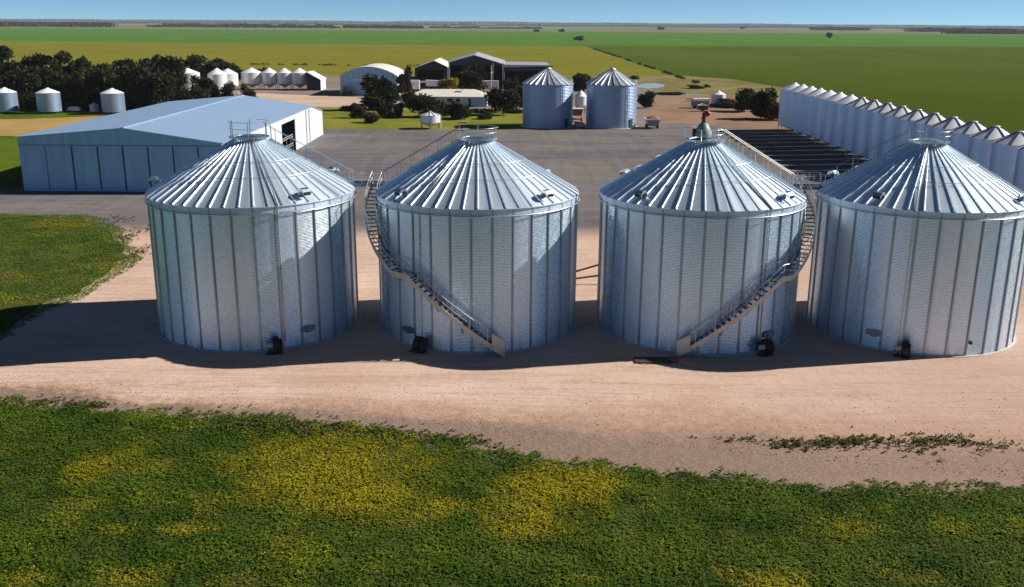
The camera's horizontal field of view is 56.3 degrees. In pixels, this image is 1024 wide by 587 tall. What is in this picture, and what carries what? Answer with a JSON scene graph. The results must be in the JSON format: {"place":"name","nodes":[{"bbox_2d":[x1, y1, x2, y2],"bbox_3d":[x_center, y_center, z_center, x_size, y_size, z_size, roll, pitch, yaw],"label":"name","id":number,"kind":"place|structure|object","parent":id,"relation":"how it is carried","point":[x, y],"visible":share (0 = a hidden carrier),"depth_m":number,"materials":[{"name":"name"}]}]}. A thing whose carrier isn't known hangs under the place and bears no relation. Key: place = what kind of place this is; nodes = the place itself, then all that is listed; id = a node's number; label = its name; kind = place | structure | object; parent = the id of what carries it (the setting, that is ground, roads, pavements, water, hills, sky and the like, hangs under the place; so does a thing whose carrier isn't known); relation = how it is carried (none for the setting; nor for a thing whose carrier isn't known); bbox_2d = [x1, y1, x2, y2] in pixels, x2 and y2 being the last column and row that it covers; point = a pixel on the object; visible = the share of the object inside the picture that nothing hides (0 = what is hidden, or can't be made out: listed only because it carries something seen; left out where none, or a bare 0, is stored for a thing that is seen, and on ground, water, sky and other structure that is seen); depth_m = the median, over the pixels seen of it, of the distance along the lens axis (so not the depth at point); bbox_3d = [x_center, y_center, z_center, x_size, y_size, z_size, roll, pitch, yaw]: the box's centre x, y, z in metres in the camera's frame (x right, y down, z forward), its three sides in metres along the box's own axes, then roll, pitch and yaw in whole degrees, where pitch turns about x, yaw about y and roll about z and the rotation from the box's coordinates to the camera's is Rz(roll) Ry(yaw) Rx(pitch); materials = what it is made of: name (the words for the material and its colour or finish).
{"place":"outdoors","nodes":[
{"label":"outdoors","id":0,"kind":"place"},
{"bbox_2d":[0,136,23,189],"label":"young crop","id":1,"kind":"object","parent":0,"point":[11,177],"visible":0.1,"depth_m":149.17,"materials":[{"name":"green plant"}]},
{"bbox_2d":[0,116,101,135],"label":"ochre earth","id":2,"kind":"structure","parent":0,"point":[13,127],"depth_m":207.65,"materials":[{"name":"beige soil"}]},
{"bbox_2d":[0,109,132,118],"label":"grass verge","id":3,"kind":"object","parent":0,"point":[28,114],"depth_m":229.52,"materials":[{"name":"green plant"}]},
{"bbox_2d":[0,87,19,113],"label":"grain bin","id":4,"kind":"object","parent":3,"relation":"on","point":[9,100],"visible":1,"depth_m":230.00,"materials":[{"name":"metal"}]},
{"bbox_2d":[35,88,62,113],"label":"grain bin","id":5,"kind":"object","parent":3,"relation":"on","point":[48,100],"visible":1,"depth_m":229.78,"materials":[{"name":"metal"}]},
{"bbox_2d":[61,94,87,109],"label":"bush","id":6,"kind":"object","parent":3,"relation":"on","point":[73,100],"visible":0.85,"depth_m":238.74,"materials":[{"name":"green plant"}]},
{"bbox_2d":[100,88,125,114],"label":"grain bin","id":7,"kind":"object","parent":3,"relation":"on","point":[112,100],"visible":0.94,"depth_m":229.75,"materials":[{"name":"metal"}]},
{"bbox_2d":[128,92,145,108],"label":"bush","id":8,"kind":"object","parent":3,"relation":"on","point":[138,104],"visible":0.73,"depth_m":237.78,"materials":[{"name":"green plant"}]},
{"bbox_2d":[0,213,142,340],"bbox_3d":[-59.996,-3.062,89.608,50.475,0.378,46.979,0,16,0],"label":"flowering crop","id":9,"kind":"object","parent":0,"point":[59,248],"visible":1,"depth_m":91.11,"materials":[{"name":"green plant"}]},
{"bbox_2d":[237,92,406,107],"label":"pale dirt strip","id":10,"kind":"object","parent":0,"point":[324,101],"visible":0.32,"depth_m":278.31,"materials":[{"name":"beige soil"}]},
{"bbox_2d":[0,41,668,74],"bbox_3d":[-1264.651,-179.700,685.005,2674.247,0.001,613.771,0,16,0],"label":"ochre field","id":11,"kind":"structure","parent":0,"point":[568,60],"depth_m":660.71,"materials":[{"name":"plant"}]},
{"bbox_2d":[316,107,522,129],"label":"lawn","id":12,"kind":"structure","parent":0,"point":[334,118],"depth_m":217.97,"materials":[{"name":"plant"}]},
{"bbox_2d":[348,102,367,117],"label":"bush","id":13,"kind":"object","parent":12,"relation":"on","point":[358,110],"visible":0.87,"depth_m":224.94,"materials":[{"name":"green plant"}]},
{"bbox_2d":[360,73,400,108],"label":"bush","id":14,"kind":"object","parent":12,"relation":"on","point":[379,92],"visible":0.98,"depth_m":244.33,"materials":[{"name":"green plant"}]},
{"bbox_2d":[375,102,396,116],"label":"bush","id":15,"kind":"object","parent":12,"relation":"on","point":[383,109],"visible":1,"depth_m":226.94,"materials":[{"name":"green plant"}]},
{"bbox_2d":[407,93,445,115],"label":"bush","id":16,"kind":"object","parent":12,"relation":"on","point":[424,103],"visible":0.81,"depth_m":227.62,"materials":[{"name":"green plant"}]},
{"bbox_2d":[419,111,440,129],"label":"feed tank","id":17,"kind":"object","parent":12,"relation":"on","point":[430,118],"visible":1,"depth_m":202.69,"materials":[{"name":"metal"}]},
{"bbox_2d":[445,101,471,118],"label":"bush","id":18,"kind":"object","parent":12,"relation":"on","point":[457,110],"visible":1,"depth_m":223.59,"materials":[{"name":"green plant"}]},
{"bbox_2d":[469,107,522,113],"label":"hedge","id":19,"kind":"object","parent":12,"relation":"on","point":[480,110],"visible":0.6,"depth_m":240.46,"materials":[{"name":"green plant"}]},
{"bbox_2d":[483,87,522,114],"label":"tree","id":20,"kind":"object","parent":12,"relation":"on","point":[496,97],"visible":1,"depth_m":233.52,"materials":[{"name":"green plant"}]},
{"bbox_2d":[0,123,867,228],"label":"gravel yard","id":21,"kind":"structure","parent":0,"point":[587,163],"depth_m":165.03,"materials":[{"name":"grey gravel"}]},
{"bbox_2d":[15,95,322,191],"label":"machine shed","id":22,"kind":"structure","parent":21,"relation":"on","point":[134,150],"depth_m":126.75,"materials":[{"name":"metal"}]},
{"bbox_2d":[584,68,637,128],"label":"round silo","id":23,"kind":"object","parent":21,"relation":"on","point":[611,100],"visible":1,"depth_m":205.73,"materials":[{"name":"metal"}]},
{"bbox_2d":[778,83,798,130],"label":"hopper silo","id":24,"kind":"object","parent":21,"relation":"on","point":[783,106],"visible":0.43,"depth_m":203.10,"materials":[{"name":"metal"}]},
{"bbox_2d":[785,84,807,134],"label":"hopper silo","id":25,"kind":"object","parent":21,"relation":"on","point":[790,112],"visible":0.38,"depth_m":197.43,"materials":[{"name":"metal"}]},
{"bbox_2d":[793,86,815,136],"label":"hopper silo","id":26,"kind":"object","parent":21,"relation":"on","point":[799,110],"visible":0.41,"depth_m":191.78,"materials":[{"name":"metal"}]},
{"bbox_2d":[801,88,825,140],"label":"hopper silo","id":27,"kind":"object","parent":21,"relation":"on","point":[807,113],"visible":0.42,"depth_m":186.07,"materials":[{"name":"metal"}]},
{"bbox_2d":[810,90,836,145],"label":"hopper silo","id":28,"kind":"object","parent":21,"relation":"on","point":[817,116],"visible":0.46,"depth_m":180.41,"materials":[{"name":"metal"}]},
{"bbox_2d":[819,92,846,149],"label":"hopper silo","id":29,"kind":"object","parent":21,"relation":"on","point":[826,122],"visible":0.48,"depth_m":174.73,"materials":[{"name":"metal"}]},
{"bbox_2d":[829,95,857,153],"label":"hopper silo","id":30,"kind":"object","parent":21,"relation":"on","point":[837,122],"visible":0.45,"depth_m":169.10,"materials":[{"name":"metal"}]},
{"bbox_2d":[840,97,870,157],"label":"hopper silo","id":31,"kind":"object","parent":21,"relation":"on","point":[848,126],"visible":0.42,"depth_m":163.43,"materials":[{"name":"metal"}]},
{"bbox_2d":[852,100,883,161],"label":"hopper silo","id":32,"kind":"object","parent":21,"relation":"on","point":[860,129],"visible":0.47,"depth_m":157.75,"materials":[{"name":"metal"}]},
{"bbox_2d":[864,103,896,161],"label":"hopper silo","id":33,"kind":"object","parent":21,"relation":"on","point":[874,126],"visible":0.45,"depth_m":151.99,"materials":[{"name":"metal"}]},
{"bbox_2d":[878,106,913,155],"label":"hopper silo","id":34,"kind":"object","parent":21,"relation":"on","point":[889,125],"visible":0.38,"depth_m":146.07,"materials":[{"name":"metal"}]},
{"bbox_2d":[894,109,928,147],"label":"hopper silo","id":35,"kind":"object","parent":21,"relation":"on","point":[905,122],"visible":0.38,"depth_m":140.24,"materials":[{"name":"metal"}]},
{"bbox_2d":[912,113,947,137],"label":"hopper silo","id":36,"kind":"object","parent":21,"relation":"on","point":[924,123],"visible":0.31,"depth_m":134.41,"materials":[{"name":"metal"}]},
{"bbox_2d":[929,117,966,144],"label":"hopper silo","id":37,"kind":"object","parent":21,"relation":"on","point":[950,123],"visible":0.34,"depth_m":128.73,"materials":[{"name":"metal"}]},
{"bbox_2d":[948,121,987,156],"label":"hopper silo","id":38,"kind":"object","parent":21,"relation":"on","point":[959,138],"visible":0.33,"depth_m":122.98,"materials":[{"name":"metal"}]},
{"bbox_2d":[968,126,1010,169],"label":"hopper silo","id":39,"kind":"object","parent":21,"relation":"on","point":[980,146],"visible":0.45,"depth_m":117.41,"materials":[{"name":"metal"}]},
{"bbox_2d":[989,131,1023,184],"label":"hopper silo","id":40,"kind":"object","parent":21,"relation":"on","point":[1003,156],"visible":0.39,"depth_m":111.90,"materials":[{"name":"metal"}]},
{"bbox_2d":[1013,145,1023,190],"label":"hopper silo","id":41,"kind":"object","parent":21,"relation":"on","point":[1018,180],"visible":0.34,"depth_m":107.55,"materials":[{"name":"metal"}]},
{"bbox_2d":[191,78,710,108],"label":"back yard","id":42,"kind":"structure","parent":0,"point":[332,87],"depth_m":313.97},
{"bbox_2d":[4,66,42,101],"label":"tree","id":43,"kind":"object","parent":42,"relation":"on","point":[19,81],"visible":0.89,"depth_m":238.77,"materials":[{"name":"green plant"}]},
{"bbox_2d":[21,65,57,91],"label":"tree","id":44,"kind":"object","parent":42,"relation":"on","point":[43,72],"visible":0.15,"depth_m":247.35,"materials":[{"name":"green plant"}]},
{"bbox_2d":[41,68,70,100],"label":"tree","id":45,"kind":"object","parent":42,"relation":"on","point":[53,80],"visible":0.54,"depth_m":243.62,"materials":[{"name":"green plant"}]},
{"bbox_2d":[55,66,101,109],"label":"tree","id":46,"kind":"object","parent":42,"relation":"on","point":[78,81],"visible":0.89,"depth_m":238.42,"materials":[{"name":"green plant"}]},
{"bbox_2d":[89,65,131,91],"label":"tree","id":47,"kind":"object","parent":42,"relation":"on","point":[105,79],"visible":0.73,"depth_m":236.19,"materials":[{"name":"green plant"}]},
{"bbox_2d":[110,58,136,71],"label":"tree","id":48,"kind":"object","parent":42,"relation":"on","point":[120,62],"visible":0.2,"depth_m":277.79,"materials":[{"name":"green plant"}]},
{"bbox_2d":[122,63,164,101],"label":"tree","id":49,"kind":"object","parent":42,"relation":"on","point":[136,77],"visible":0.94,"depth_m":236.09,"materials":[{"name":"green plant"}]},
{"bbox_2d":[146,69,178,104],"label":"tree","id":50,"kind":"object","parent":42,"relation":"on","point":[163,79],"visible":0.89,"depth_m":236.22,"materials":[{"name":"green plant"}]},
{"bbox_2d":[158,54,189,93],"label":"tree","id":51,"kind":"object","parent":42,"relation":"on","point":[173,65],"visible":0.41,"depth_m":256.44,"materials":[{"name":"green plant"}]},
{"bbox_2d":[188,74,216,98],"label":"tree","id":52,"kind":"object","parent":42,"relation":"on","point":[204,82],"visible":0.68,"depth_m":247.09,"materials":[{"name":"green plant"}]},
{"bbox_2d":[185,54,225,77],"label":"tree","id":53,"kind":"object","parent":42,"relation":"on","point":[205,69],"visible":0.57,"depth_m":323.12,"materials":[{"name":"green plant"}]},
{"bbox_2d":[207,68,226,89],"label":"hopper bin","id":54,"kind":"object","parent":42,"relation":"on","point":[218,76],"visible":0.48,"depth_m":302.87,"materials":[{"name":"metal"}]},
{"bbox_2d":[219,81,235,96],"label":"bush","id":55,"kind":"object","parent":42,"relation":"on","point":[228,88],"visible":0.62,"depth_m":256.31,"materials":[{"name":"green plant"}]},
{"bbox_2d":[241,68,262,88],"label":"hopper bin","id":56,"kind":"object","parent":42,"relation":"on","point":[250,77],"visible":0.91,"depth_m":315.13,"materials":[{"name":"white metal"}]},
{"bbox_2d":[261,68,276,89],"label":"hopper bin","id":57,"kind":"object","parent":42,"relation":"on","point":[268,77],"visible":1,"depth_m":315.70,"materials":[{"name":"metal"}]},
{"bbox_2d":[276,68,292,89],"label":"hopper bin","id":58,"kind":"object","parent":42,"relation":"on","point":[283,75],"visible":1,"depth_m":315.79,"materials":[{"name":"metal"}]},
{"bbox_2d":[291,68,306,89],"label":"hopper bin","id":59,"kind":"object","parent":42,"relation":"on","point":[298,77],"visible":0.89,"depth_m":315.54,"materials":[{"name":"metal"}]},
{"bbox_2d":[305,71,325,90],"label":"shed","id":60,"kind":"structure","parent":42,"relation":"on","point":[316,81],"depth_m":314.50,"materials":[{"name":"white metal"}]},
{"bbox_2d":[340,63,403,94],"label":"arched shed","id":61,"kind":"structure","parent":42,"relation":"on","point":[351,79],"depth_m":293.82,"materials":[{"name":"white metal"}]},
{"bbox_2d":[395,66,413,94],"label":"tree","id":62,"kind":"object","parent":42,"relation":"on","point":[403,81],"visible":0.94,"depth_m":284.65,"materials":[{"name":"green plant"}]},
{"bbox_2d":[437,77,458,88],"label":"bush","id":63,"kind":"object","parent":42,"relation":"on","point":[448,83],"visible":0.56,"depth_m":289.31,"materials":[{"name":"yellow plant"}]},
{"bbox_2d":[453,64,489,90],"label":"tree","id":64,"kind":"object","parent":42,"relation":"on","point":[473,77],"visible":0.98,"depth_m":302.44,"materials":[{"name":"green plant"}]},
{"bbox_2d":[572,73,592,89],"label":"bush","id":65,"kind":"object","parent":42,"relation":"on","point":[580,81],"visible":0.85,"depth_m":319.66,"materials":[{"name":"green plant"}]},
{"bbox_2d":[637,90,656,107],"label":"bush","id":66,"kind":"object","parent":42,"relation":"on","point":[645,100],"visible":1,"depth_m":256.60,"materials":[{"name":"green plant"}]},
{"bbox_2d":[414,86,487,106],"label":"house","id":67,"kind":"structure","parent":0,"point":[471,97],"depth_m":258.31,"materials":[{"name":"metal"}]},
{"bbox_2d":[448,52,548,88],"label":"open shed","id":68,"kind":"structure","parent":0,"point":[522,71],"depth_m":337.67,"materials":[{"name":"metal"}]},
{"bbox_2d":[0,212,1023,496],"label":"sandy track","id":69,"kind":"structure","parent":0,"point":[104,336],"depth_m":59.54,"materials":[{"name":"beige sand"}]},
{"bbox_2d":[144,119,360,352],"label":"grain silo","id":70,"kind":"object","parent":69,"relation":"on","point":[253,241],"visible":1,"depth_m":65.80,"materials":[{"name":"metal"}]},
{"bbox_2d":[3,215,520,447],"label":"weeds","id":71,"kind":"object","parent":69,"relation":"on","point":[266,425],"visible":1,"depth_m":53.85,"materials":[{"name":"green plant"}]},
{"bbox_2d":[266,337,283,354],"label":"aeration fan","id":72,"kind":"object","parent":69,"relation":"on","point":[275,344],"visible":1,"depth_m":65.36},
{"bbox_2d":[409,336,427,353],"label":"aeration fan","id":73,"kind":"object","parent":69,"relation":"on","point":[419,344],"visible":1,"depth_m":65.79},
{"bbox_2d":[365,125,579,356],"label":"grain silo","id":74,"kind":"object","parent":69,"relation":"on","point":[477,243],"visible":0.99,"depth_m":65.69,"materials":[{"name":"metal"}]},
{"bbox_2d":[349,169,387,186],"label":"catwalk","id":75,"kind":"object","parent":74,"relation":"attached to","point":[361,183],"visible":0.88,"depth_m":71.43,"materials":[{"name":"metal"}]},
{"bbox_2d":[0,375,1023,478],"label":"gravel stones","id":76,"kind":"object","parent":69,"relation":"on","point":[512,417],"visible":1,"depth_m":56.31,"materials":[{"name":"beige gravel"}]},
{"bbox_2d":[634,356,678,363],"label":"timber ramp","id":77,"kind":"structure","parent":69,"relation":"on","point":[670,360],"depth_m":64.52,"materials":[{"name":"wood"}]},
{"bbox_2d":[594,126,816,356],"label":"grain silo","id":78,"kind":"object","parent":69,"relation":"on","point":[700,244],"visible":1,"depth_m":65.73,"materials":[{"name":"metal"}]},
{"bbox_2d":[692,111,711,136],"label":"filling spout","id":79,"kind":"object","parent":78,"relation":"on","point":[703,125],"visible":0.93,"depth_m":68.62,"materials":[{"name":"grey paint"}]},
{"bbox_2d":[785,172,825,189],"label":"catwalk","id":80,"kind":"object","parent":78,"relation":"attached to","point":[813,186],"visible":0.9,"depth_m":71.41,"materials":[{"name":"metal"}]},
{"bbox_2d":[755,338,774,356],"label":"aeration fan","id":81,"kind":"object","parent":69,"relation":"on","point":[765,346],"visible":1,"depth_m":65.74},
{"bbox_2d":[691,426,1023,460],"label":"weeds","id":82,"kind":"object","parent":69,"relation":"on","point":[842,441],"visible":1,"depth_m":52.17,"materials":[{"name":"green plant"}]},
{"bbox_2d":[893,341,910,358],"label":"aeration fan","id":83,"kind":"object","parent":69,"relation":"on","point":[904,348],"visible":1,"depth_m":65.40},
{"bbox_2d":[803,128,1023,357],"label":"grain silo","id":84,"kind":"object","parent":69,"relation":"on","point":[918,244],"visible":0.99,"depth_m":65.86,"materials":[{"name":"metal"}]},
{"bbox_2d":[0,394,1023,586],"bbox_3d":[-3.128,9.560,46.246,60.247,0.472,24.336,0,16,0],"label":"flowering crop","id":85,"kind":"object","parent":0,"point":[295,561],"visible":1,"depth_m":44.08,"materials":[{"name":"green plant"}]},
{"bbox_2d":[0,22,1023,189],"bbox_3d":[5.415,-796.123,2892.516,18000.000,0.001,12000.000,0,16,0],"label":"farmland","id":86,"kind":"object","parent":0,"point":[612,35],"visible":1,"depth_m":1550.78,"materials":[{"name":"green plant"}]},
{"bbox_2d":[0,44,14,77],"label":"tree","id":87,"kind":"object","parent":86,"relation":"on","point":[6,51],"visible":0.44,"depth_m":271.43,"materials":[{"name":"green plant"}]},
{"bbox_2d":[29,52,63,71],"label":"tree","id":88,"kind":"object","parent":86,"relation":"on","point":[40,60],"visible":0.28,"depth_m":270.09,"materials":[{"name":"green plant"}]},
{"bbox_2d":[53,50,80,75],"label":"tree","id":89,"kind":"object","parent":86,"relation":"on","point":[63,57],"visible":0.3,"depth_m":274.81,"materials":[{"name":"green plant"}]},
{"bbox_2d":[0,21,340,27],"bbox_3d":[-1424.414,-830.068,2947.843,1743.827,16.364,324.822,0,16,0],"label":"distant woods","id":90,"kind":"object","parent":86,"relation":"on","point":[65,24],"visible":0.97,"depth_m":2989.82,"materials":[{"name":"green plant"}]},
{"bbox_2d":[342,25,541,28],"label":"distant woods","id":91,"kind":"object","parent":86,"relation":"on","point":[387,26],"visible":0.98,"depth_m":3164.87,"materials":[{"name":"green plant"}]},
{"bbox_2d":[0,19,1023,29],"bbox_3d":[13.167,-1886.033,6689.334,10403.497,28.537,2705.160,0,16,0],"label":"distant woods","id":92,"kind":"object","parent":86,"relation":"on","point":[503,23],"visible":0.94,"depth_m":7230.05,"materials":[{"name":"green plant"}]},
{"bbox_2d":[809,26,1023,33],"bbox_3d":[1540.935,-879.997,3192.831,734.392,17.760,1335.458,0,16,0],"label":"distant woods","id":93,"kind":"object","parent":86,"relation":"on","point":[964,30],"visible":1,"depth_m":2611.42,"materials":[{"name":"green plant"}]},
{"bbox_2d":[0,0,1023,27],"label":"sky","id":94,"kind":"structure","parent":0,"point":[996,13],"materials":[{"name":"blue"}]},
{"bbox_2d":[320,74,782,97],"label":"scrub margin","id":95,"kind":"object","parent":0,"point":[727,87],"visible":0.24,"depth_m":364.09,"materials":[{"name":"green plant"}]},
{"bbox_2d":[415,58,448,79],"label":"gable shed","id":96,"kind":"structure","parent":95,"relation":"on","point":[437,68],"depth_m":374.29,"materials":[{"name":"grey metal"}]},
{"bbox_2d":[518,107,660,128],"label":"silo yard","id":97,"kind":"structure","parent":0,"point":[640,114],"depth_m":233.49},
{"bbox_2d":[520,67,573,128],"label":"round silo","id":98,"kind":"object","parent":97,"relation":"on","point":[547,97],"visible":1,"depth_m":205.71,"materials":[{"name":"metal"}]},
{"bbox_2d":[575,90,586,112],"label":"hopper bin","id":99,"kind":"object","parent":97,"relation":"on","point":[580,99],"visible":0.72,"depth_m":240.66,"materials":[{"name":"metal"}]},
{"bbox_2d":[645,96,788,130],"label":"red dirt","id":100,"kind":"structure","parent":0,"point":[673,110],"depth_m":237.77,"materials":[{"name":"brown soil"}]},
{"bbox_2d":[710,98,735,107],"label":"bush","id":101,"kind":"object","parent":100,"relation":"on","point":[727,103],"visible":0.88,"depth_m":261.04,"materials":[{"name":"green plant"}]},
{"bbox_2d":[733,87,755,110],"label":"bush","id":102,"kind":"object","parent":100,"relation":"on","point":[743,95],"visible":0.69,"depth_m":248.30,"materials":[{"name":"green plant"}]},
{"bbox_2d":[746,86,777,118],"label":"bush","id":103,"kind":"object","parent":100,"relation":"on","point":[756,103],"visible":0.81,"depth_m":228.31,"materials":[{"name":"green plant"}]},
{"bbox_2d":[763,95,778,119],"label":"bush","id":104,"kind":"object","parent":100,"relation":"on","point":[773,109],"visible":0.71,"depth_m":225.97,"materials":[{"name":"green plant"}]},
{"bbox_2d":[584,45,1023,132],"bbox_3d":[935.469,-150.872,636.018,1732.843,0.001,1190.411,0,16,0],"label":"green field","id":105,"kind":"structure","parent":0,"point":[984,86],"depth_m":474.66,"materials":[{"name":"green plant"}]},
{"bbox_2d":[594,48,710,86],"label":"field boundary scrub","id":106,"kind":"object","parent":105,"relation":"on","point":[679,76],"visible":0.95,"depth_m":441.67,"materials":[{"name":"green plant"}]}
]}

